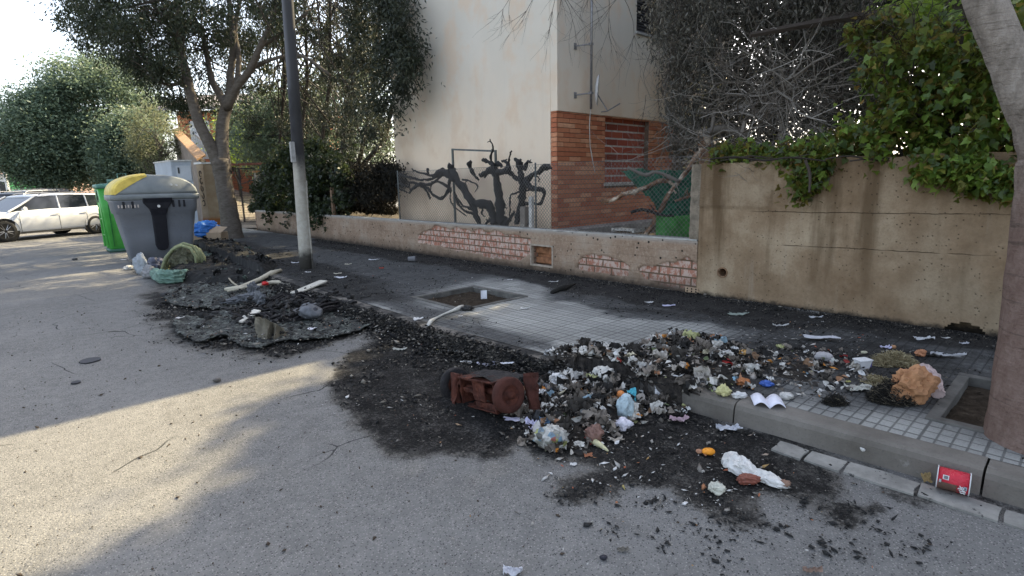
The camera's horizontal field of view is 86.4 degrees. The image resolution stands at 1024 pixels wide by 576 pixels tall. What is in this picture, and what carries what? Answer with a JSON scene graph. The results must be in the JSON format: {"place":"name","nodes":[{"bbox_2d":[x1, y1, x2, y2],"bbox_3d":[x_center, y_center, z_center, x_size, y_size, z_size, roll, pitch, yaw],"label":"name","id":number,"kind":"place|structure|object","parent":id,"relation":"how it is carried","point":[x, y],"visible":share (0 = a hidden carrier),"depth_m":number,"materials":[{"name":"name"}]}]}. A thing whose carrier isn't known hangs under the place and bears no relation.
{"place":"outdoors","nodes":[
{"label":"outdoors","id":0,"kind":"place"},
{"bbox_2d":[92,173,126,252],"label":"bottle bank","id":1,"kind":"structure","parent":0,"point":[112,239],"depth_m":13.45,"materials":[{"name":"plastic"}]},
{"bbox_2d":[234,189,256,227],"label":"driveway","id":2,"kind":"structure","parent":0,"point":[246,224],"depth_m":23.05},
{"bbox_2d":[201,105,270,201],"bbox_3d":[-11.977,-5.983,25.146,3.569,5.090,4.178,4,12,24],"label":"shrub","id":3,"kind":"object","parent":2,"relation":"on","point":[232,159],"visible":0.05,"depth_m":24.26,"materials":[{"name":"green plant"}]},
{"bbox_2d":[157,92,338,166],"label":"orange house","id":4,"kind":"structure","parent":2,"relation":"on","point":[200,145],"depth_m":30.18,"materials":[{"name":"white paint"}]},
{"bbox_2d":[189,121,209,158],"bbox_3d":[-17.263,-8.217,30.273,1.100,2.050,0.085,-1,11,0],"label":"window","id":5,"kind":"structure","parent":4,"relation":"in","point":[200,144],"depth_m":30.25,"materials":[{"name":"white paint"}]},
{"bbox_2d":[0,0,962,163],"label":"sky","id":6,"kind":"structure","parent":0,"point":[21,32],"materials":[{"name":"white"}]},
{"bbox_2d":[346,211,655,234],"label":"garden ground","id":7,"kind":"structure","parent":0,"point":[396,216],"depth_m":15.66,"materials":[{"name":"soil"}]},
{"bbox_2d":[240,130,361,231],"bbox_3d":[-6.677,-3.066,16.561,1.981,3.319,9.720,-11,15,-42],"label":"ivy hedge","id":8,"kind":"object","parent":7,"relation":"on","point":[272,192],"visible":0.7,"depth_m":14.67,"materials":[{"name":"green plant"}]},
{"bbox_2d":[218,0,444,213],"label":"laurel tree","id":9,"kind":"object","parent":7,"relation":"on","point":[368,45],"visible":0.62,"depth_m":13.16,"materials":[{"name":"green plant"}]},
{"bbox_2d":[323,145,411,217],"bbox_3d":[-3.635,-2.697,13.878,1.920,2.291,5.833,-8,13,-30],"label":"burnt hedge","id":10,"kind":"object","parent":7,"relation":"on","point":[374,189],"visible":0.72,"depth_m":12.76,"materials":[{"name":"black plant"}]},
{"bbox_2d":[389,163,497,224],"bbox_3d":[-1.513,-1.889,10.819,0.221,1.139,3.693,-11,14,-41],"label":"charred vine","id":11,"kind":"object","parent":7,"relation":"on","point":[450,167],"visible":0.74,"depth_m":10.25,"materials":[{"name":"plant"}]},
{"bbox_2d":[451,149,498,224],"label":"square arch","id":12,"kind":"structure","parent":7,"relation":"on","point":[495,160],"depth_m":10.30,"materials":[{"name":"paint"}]},
{"bbox_2d":[466,139,517,224],"bbox_3d":[-0.337,-1.836,9.565,0.224,1.502,1.254,-11,15,-42],"label":"charred vine","id":13,"kind":"object","parent":7,"relation":"on","point":[491,163],"visible":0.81,"depth_m":9.44,"materials":[{"name":"brown wood"}]},
{"bbox_2d":[520,206,528,226],"bbox_3d":[0.204,-1.101,9.012,0.108,0.488,0.120,-11,15,-42],"label":"meter box","id":14,"kind":"object","parent":7,"relation":"on","point":[524,216],"visible":0.42,"depth_m":8.96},
{"bbox_2d":[502,157,551,225],"bbox_3d":[0.256,-1.560,8.953,0.194,1.164,1.192,-11,14,-40],"label":"charred vine","id":15,"kind":"object","parent":7,"relation":"on","point":[520,162],"visible":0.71,"depth_m":8.95,"materials":[{"name":"brown wood"}]},
{"bbox_2d":[528,196,533,227],"bbox_3d":[0.314,-1.146,8.796,0.060,0.653,0.070,-11,15,-42],"label":"white post","id":16,"kind":"object","parent":7,"relation":"on","point":[531,212],"visible":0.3,"depth_m":8.76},
{"bbox_2d":[390,0,727,232],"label":"house","id":17,"kind":"structure","parent":7,"relation":"on","point":[507,96],"depth_m":10.14,"materials":[{"name":"paint"}]},
{"bbox_2d":[574,0,619,112],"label":"antenna mast","id":18,"kind":"object","parent":17,"relation":"attached to","point":[591,44],"visible":1,"depth_m":9.16,"materials":[{"name":"metal"}]},
{"bbox_2d":[604,118,644,185],"bbox_3d":[2.193,-2.642,10.576,1.471,1.276,0.200,-11,15,-42],"label":"shuttered window","id":19,"kind":"structure","parent":17,"relation":"in","point":[616,137],"depth_m":10.57,"materials":[{"name":"red brick"}]},
{"bbox_2d":[635,0,675,43],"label":"window","id":20,"kind":"structure","parent":17,"relation":"in","point":[640,27],"depth_m":10.41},
{"bbox_2d":[641,0,723,198],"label":"dry creeper","id":21,"kind":"object","parent":17,"relation":"attached to","point":[675,150],"visible":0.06,"depth_m":10.82,"materials":[{"name":"grey plant"}]},
{"bbox_2d":[573,0,921,194],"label":"dead shrub","id":22,"kind":"object","parent":7,"relation":"on","point":[746,86],"visible":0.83,"depth_m":6.72,"materials":[{"name":"grey plant"}]},
{"bbox_2d":[698,125,750,163],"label":"dead branch","id":23,"kind":"object","parent":22,"relation":"on","point":[715,131],"visible":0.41,"depth_m":7.07,"materials":[{"name":"brown wood"}]},
{"bbox_2d":[705,0,948,142],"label":"tree","id":24,"kind":"object","parent":7,"relation":"on","point":[838,44],"visible":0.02,"depth_m":9.23,"materials":[{"name":"green plant"}]},
{"bbox_2d":[676,0,994,167],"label":"evergreen hedge","id":25,"kind":"object","parent":7,"relation":"on","point":[874,101],"visible":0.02,"depth_m":8.69,"materials":[{"name":"green plant"}]},
{"bbox_2d":[0,202,1023,575],"bbox_3d":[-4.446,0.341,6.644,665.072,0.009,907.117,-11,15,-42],"label":"road","id":26,"kind":"structure","parent":0,"point":[68,488],"depth_m":2.84,"materials":[{"name":"asphalt"}]},
{"bbox_2d":[0,191,54,197],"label":"parked car","id":27,"kind":"object","parent":26,"relation":"on","point":[10,193],"visible":0.04,"depth_m":21.92,"materials":[{"name":"grey paint"}]},
{"bbox_2d":[4,188,73,192],"bbox_3d":[-23.569,-3.925,26.418,2.075,1.754,4.281,1,11,10],"label":"parked car","id":28,"kind":"object","parent":26,"relation":"on","point":[47,190],"visible":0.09,"depth_m":26.75,"materials":[{"name":"grey paint"}]},
{"bbox_2d":[0,192,101,242],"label":"parked car","id":29,"kind":"object","parent":26,"relation":"on","point":[58,212],"visible":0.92,"depth_m":18.18,"materials":[{"name":"grey paint"}]},
{"bbox_2d":[0,69,107,192],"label":"tree","id":30,"kind":"object","parent":26,"relation":"on","point":[30,157],"visible":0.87,"depth_m":29.86,"materials":[{"name":"green plant"}]},
{"bbox_2d":[71,357,100,383],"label":"tar spots","id":31,"kind":"object","parent":26,"relation":"on","point":[89,360],"visible":1,"depth_m":4.88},
{"bbox_2d":[1,34,177,192],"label":"tree","id":32,"kind":"object","parent":26,"relation":"on","point":[87,83],"visible":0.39,"depth_m":30.95,"materials":[{"name":"green plant"}]},
{"bbox_2d":[64,88,176,185],"bbox_3d":[-21.745,-7.444,30.808,5.358,7.144,5.044,-11,15,-42],"label":"tree","id":33,"kind":"object","parent":26,"relation":"on","point":[103,160],"visible":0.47,"depth_m":29.74,"materials":[{"name":"green plant"}]},
{"bbox_2d":[132,252,147,274],"bbox_3d":[-6.742,-0.448,9.890,0.232,0.400,0.230,-11,15,-42],"label":"plastic bag","id":34,"kind":"object","parent":26,"relation":"on","point":[139,261],"visible":0.7,"depth_m":9.84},
{"bbox_2d":[140,264,154,278],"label":"crumpled bag","id":35,"kind":"object","parent":26,"relation":"on","point":[145,272],"visible":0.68,"depth_m":9.39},
{"bbox_2d":[104,174,198,259],"bbox_3d":[-7.637,-1.512,11.680,1.605,1.840,1.018,-11,15,-42],"label":"waste container","id":36,"kind":"object","parent":26,"relation":"on","point":[154,215],"visible":0.88,"depth_m":11.33,"materials":[{"name":"grey plastic"}]},
{"bbox_2d":[147,257,162,268],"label":"crumpled bag","id":37,"kind":"object","parent":26,"relation":"on","point":[155,262],"visible":0.49,"depth_m":10.30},
{"bbox_2d":[114,97,196,174],"bbox_3d":[-17.543,-6.457,27.212,3.709,5.882,3.498,-8,13,-30],"label":"tree","id":38,"kind":"object","parent":26,"relation":"on","point":[143,152],"visible":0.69,"depth_m":26.52,"materials":[{"name":"green plant"}]},
{"bbox_2d":[149,268,187,283],"bbox_3d":[-5.959,-0.316,9.549,0.731,0.236,1.788,-11,15,-42],"label":"plastic swathe","id":39,"kind":"object","parent":26,"relation":"on","point":[163,276],"visible":0.79,"depth_m":8.87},
{"bbox_2d":[26,0,330,238],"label":"street tree","id":40,"kind":"object","parent":26,"relation":"on","point":[176,22],"visible":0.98,"depth_m":14.98,"materials":[{"name":"green plant"}]},
{"bbox_2d":[160,242,205,269],"bbox_3d":[-6.302,-0.479,10.419,0.770,0.804,0.466,-2,11,-5],"label":"melted hose","id":41,"kind":"object","parent":26,"relation":"on","point":[183,252],"visible":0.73,"depth_m":10.35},
{"bbox_2d":[172,128,205,220],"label":"building","id":42,"kind":"structure","parent":26,"relation":"on","point":[189,149],"depth_m":23.49,"materials":[{"name":"concrete"}]},
{"bbox_2d":[194,162,219,224],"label":"gate pillar","id":43,"kind":"structure","parent":26,"relation":"on","point":[208,198],"depth_m":20.51,"materials":[{"name":"white paint"}]},
{"bbox_2d":[168,236,279,283],"bbox_3d":[-6.334,-0.696,11.349,2.502,0.428,7.866,-11,15,-42],"label":"refuse","id":44,"kind":"object","parent":26,"relation":"on","point":[214,267],"visible":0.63,"depth_m":9.74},
{"bbox_2d":[232,170,253,192],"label":"orange wall","id":45,"kind":"structure","parent":26,"relation":"on","point":[244,186],"depth_m":28.99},
{"bbox_2d":[163,281,341,310],"bbox_3d":[-3.731,0.050,7.869,2.114,0.061,3.071,-11,15,-42],"label":"melted plastic","id":46,"kind":"object","parent":26,"relation":"on","point":[210,293],"visible":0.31,"depth_m":7.78,"materials":[{"name":"plastic"}]},
{"bbox_2d":[218,281,265,306],"bbox_3d":[-3.320,0.069,7.103,0.736,0.224,0.594,3,12,21],"label":"melted part","id":47,"kind":"object","parent":46,"relation":"on","point":[254,292],"visible":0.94,"depth_m":7.03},
{"bbox_2d":[224,269,281,290],"bbox_3d":[-3.896,-0.140,8.393,0.218,0.153,1.193,2,11,17],"label":"split stick","id":48,"kind":"object","parent":46,"relation":"on","point":[264,276],"visible":0.88,"depth_m":8.39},
{"bbox_2d":[227,280,280,291],"bbox_3d":[-3.654,-0.047,8.067,0.979,0.081,0.346,-5,12,-18],"label":"split stick","id":49,"kind":"object","parent":46,"relation":"on","point":[272,282],"visible":0.54,"depth_m":8.09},
{"bbox_2d":[153,279,385,360],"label":"melt crumbs","id":50,"kind":"object","parent":46,"relation":"on","point":[230,294],"visible":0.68,"depth_m":5.87,"materials":[{"name":"plastic"}]},
{"bbox_2d":[252,171,259,186],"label":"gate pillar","id":51,"kind":"structure","parent":26,"relation":"on","point":[254,172],"depth_m":20.67,"materials":[{"name":"concrete"}]},
{"bbox_2d":[232,168,256,221],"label":"gate","id":52,"kind":"structure","parent":51,"relation":"attached to","point":[242,196],"depth_m":20.96,"materials":[{"name":"metal"}]},
{"bbox_2d":[234,109,316,179],"bbox_3d":[-9.370,-5.114,22.188,3.452,4.404,3.601,-11,15,-42],"label":"shrub","id":53,"kind":"object","parent":26,"relation":"on","point":[250,157],"visible":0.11,"depth_m":21.43,"materials":[{"name":"green plant"}]},
{"bbox_2d":[173,300,379,348],"bbox_3d":[-2.534,0.330,6.249,2.246,0.077,2.298,-11,15,-42],"label":"melted plastic","id":54,"kind":"object","parent":26,"relation":"on","point":[186,320],"visible":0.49,"depth_m":5.81,"materials":[{"name":"plastic"}]},
{"bbox_2d":[254,317,286,338],"bbox_3d":[-2.455,0.398,5.457,0.342,0.214,0.175,0,11,6],"label":"scorched cloth","id":55,"kind":"object","parent":54,"relation":"on","point":[266,327],"visible":0.98,"depth_m":5.46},
{"bbox_2d":[195,283,368,324],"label":"burnt lumps","id":56,"kind":"object","parent":54,"relation":"on","point":[295,301],"visible":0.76,"depth_m":6.50,"materials":[{"name":"brown wood"}]},
{"bbox_2d":[290,280,327,293],"bbox_3d":[-2.784,-0.015,7.485,0.147,0.099,0.530,5,12,28],"label":"plank","id":57,"kind":"object","parent":56,"relation":"on","point":[314,284],"visible":0.76,"depth_m":7.49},
{"bbox_2d":[293,302,322,318],"bbox_3d":[-2.306,0.234,6.268,0.354,0.174,0.752,-11,15,-42],"label":"melted part","id":58,"kind":"object","parent":54,"relation":"on","point":[310,311],"visible":0.97,"depth_m":6.08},
{"bbox_2d":[229,291,339,322],"bbox_3d":[-2.677,0.232,6.646,1.372,0.208,1.206,-11,15,-42],"label":"burnt ring","id":59,"kind":"object","parent":26,"relation":"on","point":[326,307],"visible":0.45,"depth_m":6.36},
{"bbox_2d":[195,0,394,210],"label":"background tree","id":60,"kind":"object","parent":26,"relation":"on","point":[237,141],"visible":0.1,"depth_m":20.81,"materials":[{"name":"green plant"}]},
{"bbox_2d":[223,257,683,422],"bbox_3d":[-2.801,0.102,7.308,0.868,0.216,10.889,-11,15,-42],"label":"burnt rubble","id":61,"kind":"object","parent":26,"relation":"on","point":[381,322],"visible":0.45,"depth_m":4.98,"materials":[{"name":"black"}]},
{"bbox_2d":[255,210,698,293],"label":"wall","id":62,"kind":"structure","parent":26,"relation":"on","point":[662,262],"depth_m":8.63,"materials":[{"name":"paint"}]},
{"bbox_2d":[397,156,691,237],"bbox_3d":[-0.110,-1.524,9.056,0.037,1.034,6.747,-11,15,-42],"label":"chain link fence","id":63,"kind":"object","parent":62,"relation":"on","point":[535,195],"visible":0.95,"depth_m":8.37,"materials":[{"name":"metal"}]},
{"bbox_2d":[622,168,691,236],"bbox_3d":[2.020,-1.130,7.341,1.047,0.970,0.524,-1,11,2],"label":"green netting","id":64,"kind":"object","parent":63,"relation":"hanging from","point":[665,189],"visible":0.52,"depth_m":7.36,"materials":[{"name":"plastic"}]},
{"bbox_2d":[630,204,673,216],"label":"dead branch","id":65,"kind":"object","parent":64,"relation":"on","point":[644,210],"visible":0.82,"depth_m":7.21,"materials":[{"name":"brown wood"}]},
{"bbox_2d":[627,166,679,197],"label":"dead branch","id":66,"kind":"object","parent":64,"relation":"on","point":[652,172],"visible":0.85,"depth_m":7.25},
{"bbox_2d":[644,148,698,234],"bbox_3d":[2.163,-1.291,7.308,0.841,1.164,0.196,-6,12,-22],"label":"dead branch","id":67,"kind":"object","parent":62,"relation":"on","point":[682,176],"visible":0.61,"depth_m":7.29,"materials":[{"name":"brown wood"}]},
{"bbox_2d":[601,178,673,202],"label":"dead branch","id":68,"kind":"object","parent":67,"relation":"attached to","point":[618,197],"visible":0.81,"depth_m":7.33,"materials":[{"name":"brown wood"}]},
{"bbox_2d":[689,164,701,238],"bbox_3d":[2.221,-1.029,6.529,0.120,0.883,0.147,-11,15,-42],"label":"concrete post","id":69,"kind":"object","parent":62,"relation":"on","point":[695,200],"visible":0.69,"depth_m":6.49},
{"bbox_2d":[440,367,540,413],"bbox_3d":[-0.181,0.692,3.688,0.311,0.373,0.858,-11,15,-42],"label":"rusty axle","id":70,"kind":"object","parent":26,"relation":"on","point":[502,391],"visible":0.99,"depth_m":3.58,"materials":[{"name":"metal"}]},
{"bbox_2d":[1,293,986,575],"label":"grit","id":71,"kind":"object","parent":26,"relation":"on","point":[349,451],"visible":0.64,"depth_m":3.14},
{"bbox_2d":[503,564,522,575],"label":"paper scrap","id":72,"kind":"object","parent":26,"relation":"on","point":[512,571],"visible":1,"depth_m":2.13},
{"bbox_2d":[160,253,955,568],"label":"ash flakes","id":73,"kind":"object","parent":26,"relation":"on","point":[700,469],"visible":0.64,"depth_m":2.92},
{"bbox_2d":[130,291,992,529],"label":"charcoal crumbs","id":74,"kind":"object","parent":26,"relation":"on","point":[363,381],"visible":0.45,"depth_m":4.25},
{"bbox_2d":[510,337,665,459],"bbox_3d":[0.477,0.645,3.804,1.652,0.344,1.278,-11,15,-42],"label":"refuse","id":75,"kind":"object","parent":26,"relation":"on","point":[572,408],"visible":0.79,"depth_m":3.65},
{"bbox_2d":[533,424,568,448],"bbox_3d":[0.229,0.845,3.131,0.177,0.143,0.171,-11,15,-42],"label":"plastic bag","id":76,"kind":"object","parent":75,"relation":"on","point":[550,434],"visible":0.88,"depth_m":3.09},
{"bbox_2d":[584,423,604,441],"bbox_3d":[0.480,0.847,3.191,0.120,0.106,0.097,-4,11,-13],"label":"plastic bag","id":77,"kind":"object","parent":75,"relation":"on","point":[594,431],"visible":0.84,"depth_m":3.16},
{"bbox_2d":[587,366,615,383],"bbox_3d":[0.653,0.640,3.938,0.227,0.161,0.158,2,11,16],"label":"plastic bag","id":78,"kind":"object","parent":75,"relation":"on","point":[604,369],"visible":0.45,"depth_m":3.91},
{"bbox_2d":[616,393,634,417],"bbox_3d":[0.724,0.753,3.486,0.104,0.168,0.102,-11,15,-42],"label":"plastic bag","id":79,"kind":"object","parent":75,"relation":"on","point":[625,405],"visible":0.91,"depth_m":3.46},
{"bbox_2d":[615,416,633,431],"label":"plastic bag","id":80,"kind":"object","parent":26,"relation":"on","point":[624,423],"visible":0.93,"depth_m":3.31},
{"bbox_2d":[269,274,1023,508],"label":"kerb","id":81,"kind":"structure","parent":26,"relation":"on","point":[1000,481],"depth_m":3.01,"materials":[{"name":"concrete"}]},
{"bbox_2d":[426,305,463,326],"bbox_3d":[-0.708,0.276,5.728,0.106,0.055,0.912,3,12,18],"label":"ribbon","id":82,"kind":"object","parent":81,"relation":"on","point":[455,309],"visible":0.9,"depth_m":5.80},
{"bbox_2d":[714,384,731,396],"bbox_3d":[1.354,0.651,3.490,0.096,0.077,0.087,-11,15,-42],"label":"paper ball","id":83,"kind":"object","parent":81,"relation":"on","point":[723,390],"visible":1,"depth_m":3.48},
{"bbox_2d":[750,393,785,408],"bbox_3d":[1.569,0.693,3.344,0.178,0.045,0.142,2,11,14],"label":"booklet","id":84,"kind":"object","parent":81,"relation":"on","point":[771,401],"visible":1,"depth_m":3.34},
{"bbox_2d":[623,327,773,416],"bbox_3d":[1.305,0.569,4.123,1.458,0.372,1.296,-11,15,-42],"label":"refuse","id":85,"kind":"object","parent":26,"relation":"on","point":[679,367],"visible":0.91,"depth_m":3.88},
{"bbox_2d":[410,285,1021,466],"bbox_3d":[1.323,0.498,4.857,1.075,0.162,6.363,-12,15,-43],"label":"pit border","id":86,"kind":"object","parent":26,"relation":"on","point":[954,391],"visible":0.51,"depth_m":3.65,"materials":[{"name":"concrete"}]},
{"bbox_2d":[428,292,989,426],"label":"soil","id":87,"kind":"structure","parent":86,"relation":"in","point":[976,409],"depth_m":3.51,"materials":[{"name":"soil"}]},
{"bbox_2d":[472,0,1023,454],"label":"street tree","id":88,"kind":"object","parent":87,"relation":"on","point":[996,30],"visible":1,"depth_m":2.82,"materials":[{"name":"brown plant"}]},
{"bbox_2d":[708,481,725,495],"bbox_3d":[0.995,0.967,2.645,0.073,0.057,0.072,-6,12,-23],"label":"tissue","id":89,"kind":"object","parent":26,"relation":"on","point":[717,488],"visible":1,"depth_m":2.63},
{"bbox_2d":[716,423,742,430],"bbox_3d":[1.315,0.842,3.312,0.155,0.028,0.067,-1,11,0],"label":"paper scrap","id":90,"kind":"object","parent":26,"relation":"on","point":[720,427],"visible":1,"depth_m":3.31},
{"bbox_2d":[736,473,760,484],"bbox_3d":[1.187,0.952,2.723,0.128,0.047,0.062,-2,11,-3],"label":"wrapper","id":91,"kind":"object","parent":26,"relation":"on","point":[746,479],"visible":1,"depth_m":2.70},
{"bbox_2d":[544,469,952,575],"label":"crumbs","id":92,"kind":"object","parent":26,"relation":"on","point":[775,528],"visible":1,"depth_m":2.37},
{"bbox_2d":[721,451,788,488],"bbox_3d":[1.233,0.921,2.789,0.137,0.080,0.357,-11,15,-42],"label":"plastic bag","id":93,"kind":"object","parent":26,"relation":"on","point":[735,463],"visible":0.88,"depth_m":2.79,"materials":[{"name":"plastic"}]},
{"bbox_2d":[696,152,1017,336],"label":"retaining wall","id":94,"kind":"structure","parent":26,"relation":"on","point":[884,244],"depth_m":5.26,"materials":[{"name":"concrete"}]},
{"bbox_2d":[704,0,1023,209],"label":"ivy","id":95,"kind":"object","parent":94,"relation":"attached to","point":[958,91],"visible":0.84,"depth_m":4.83,"materials":[{"name":"green plant"}]},
{"bbox_2d":[771,441,1023,530],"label":"gutter","id":96,"kind":"object","parent":26,"relation":"on","point":[964,504],"visible":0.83,"depth_m":2.67,"materials":[{"name":"concrete"}]},
{"bbox_2d":[935,465,971,495],"bbox_3d":[2.104,0.917,2.598,0.125,0.109,0.110,8,14,39],"label":"carton","id":97,"kind":"object","parent":96,"relation":"on","point":[953,480],"visible":1,"depth_m":2.57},
{"bbox_2d":[229,228,1023,466],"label":"pavement","id":98,"kind":"structure","parent":0,"point":[544,320],"depth_m":5.34,"materials":[{"name":"concrete"}]},
{"bbox_2d":[153,160,198,223],"bbox_3d":[-11.993,-3.328,19.481,2.281,2.362,0.557,9,15,42],"label":"utility cabinet","id":99,"kind":"object","parent":98,"relation":"on","point":[182,169],"visible":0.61,"depth_m":18.74,"materials":[{"name":"white plastic"}]},
{"bbox_2d":[193,226,228,240],"bbox_3d":[-7.547,-1.345,13.759,0.770,0.460,0.450,-2,11,-6],"label":"cardboard box","id":100,"kind":"object","parent":98,"relation":"on","point":[216,232],"visible":0.43,"depth_m":13.58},
{"bbox_2d":[194,220,219,237],"bbox_3d":[-7.694,-1.459,13.720,0.697,0.502,0.502,-11,15,-42],"label":"plastic bag","id":101,"kind":"object","parent":100,"relation":"in","point":[202,228],"visible":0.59,"depth_m":13.51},
{"bbox_2d":[282,0,313,269],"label":"lamp pole","id":102,"kind":"object","parent":98,"relation":"on","point":[296,147],"visible":0.94,"depth_m":8.85,"materials":[{"name":"paint"}]},
{"bbox_2d":[550,283,575,293],"bbox_3d":[0.693,-0.014,7.036,0.103,0.080,0.700,6,13,33],"label":"burnt root","id":103,"kind":"object","parent":98,"relation":"on","point":[561,288],"visible":1,"depth_m":6.93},
{"bbox_2d":[258,239,1023,458],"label":"charcoal crumbs","id":104,"kind":"object","parent":98,"relation":"on","point":[418,255],"visible":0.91,"depth_m":6.49,"materials":[{"name":"black"}]},
{"bbox_2d":[748,343,882,398],"bbox_3d":[2.121,0.568,3.933,1.170,0.120,1.029,-11,15,-42],"label":"refuse","id":105,"kind":"object","parent":98,"relation":"on","point":[799,371],"visible":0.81,"depth_m":3.88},
{"bbox_2d":[814,351,832,361],"bbox_3d":[2.342,0.514,4.097,0.072,0.074,0.122,-11,15,-42],"label":"carton","id":106,"kind":"object","parent":105,"relation":"on","point":[825,355],"visible":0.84,"depth_m":4.07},
{"bbox_2d":[821,391,850,406],"bbox_3d":[1.974,0.672,3.320,0.159,0.073,0.124,-6,12,-22],"label":"burnt twig bundle","id":107,"kind":"object","parent":98,"relation":"on","point":[833,400],"visible":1,"depth_m":3.30,"materials":[{"name":"plant"}]},
{"bbox_2d":[844,383,870,390],"bbox_3d":[2.246,0.640,3.533,0.162,0.038,0.094,-1,11,2],"label":"rag","id":108,"kind":"object","parent":98,"relation":"on","point":[862,386],"visible":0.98,"depth_m":3.53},
{"bbox_2d":[852,357,873,369],"bbox_3d":[2.522,0.545,3.922,0.108,0.072,0.076,-3,11,-11],"label":"yogurt pot","id":109,"kind":"object","parent":98,"relation":"on","point":[865,362],"visible":0.86,"depth_m":3.90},
{"bbox_2d":[858,372,889,385],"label":"straw clump","id":110,"kind":"object","parent":98,"relation":"on","point":[875,379],"visible":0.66,"depth_m":3.64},
{"bbox_2d":[864,377,918,406],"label":"burnt straw clump","id":111,"kind":"object","parent":98,"relation":"on","point":[883,395],"visible":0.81,"depth_m":3.32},
{"bbox_2d":[869,349,919,367],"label":"straw clump","id":112,"kind":"object","parent":98,"relation":"on","point":[896,359],"visible":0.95,"depth_m":3.96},
{"bbox_2d":[890,364,940,404],"bbox_3d":[2.460,0.585,3.338,0.285,0.220,0.227,-11,15,-42],"label":"paper bag","id":113,"kind":"object","parent":98,"relation":"on","point":[919,383],"visible":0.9,"depth_m":3.28,"materials":[{"name":"paper"}]},
{"bbox_2d":[919,363,945,398],"bbox_3d":[2.750,0.584,3.585,0.120,0.113,0.505,3,12,22],"label":"cloth","id":114,"kind":"object","parent":98,"relation":"on","point":[939,392],"visible":0.33,"depth_m":3.41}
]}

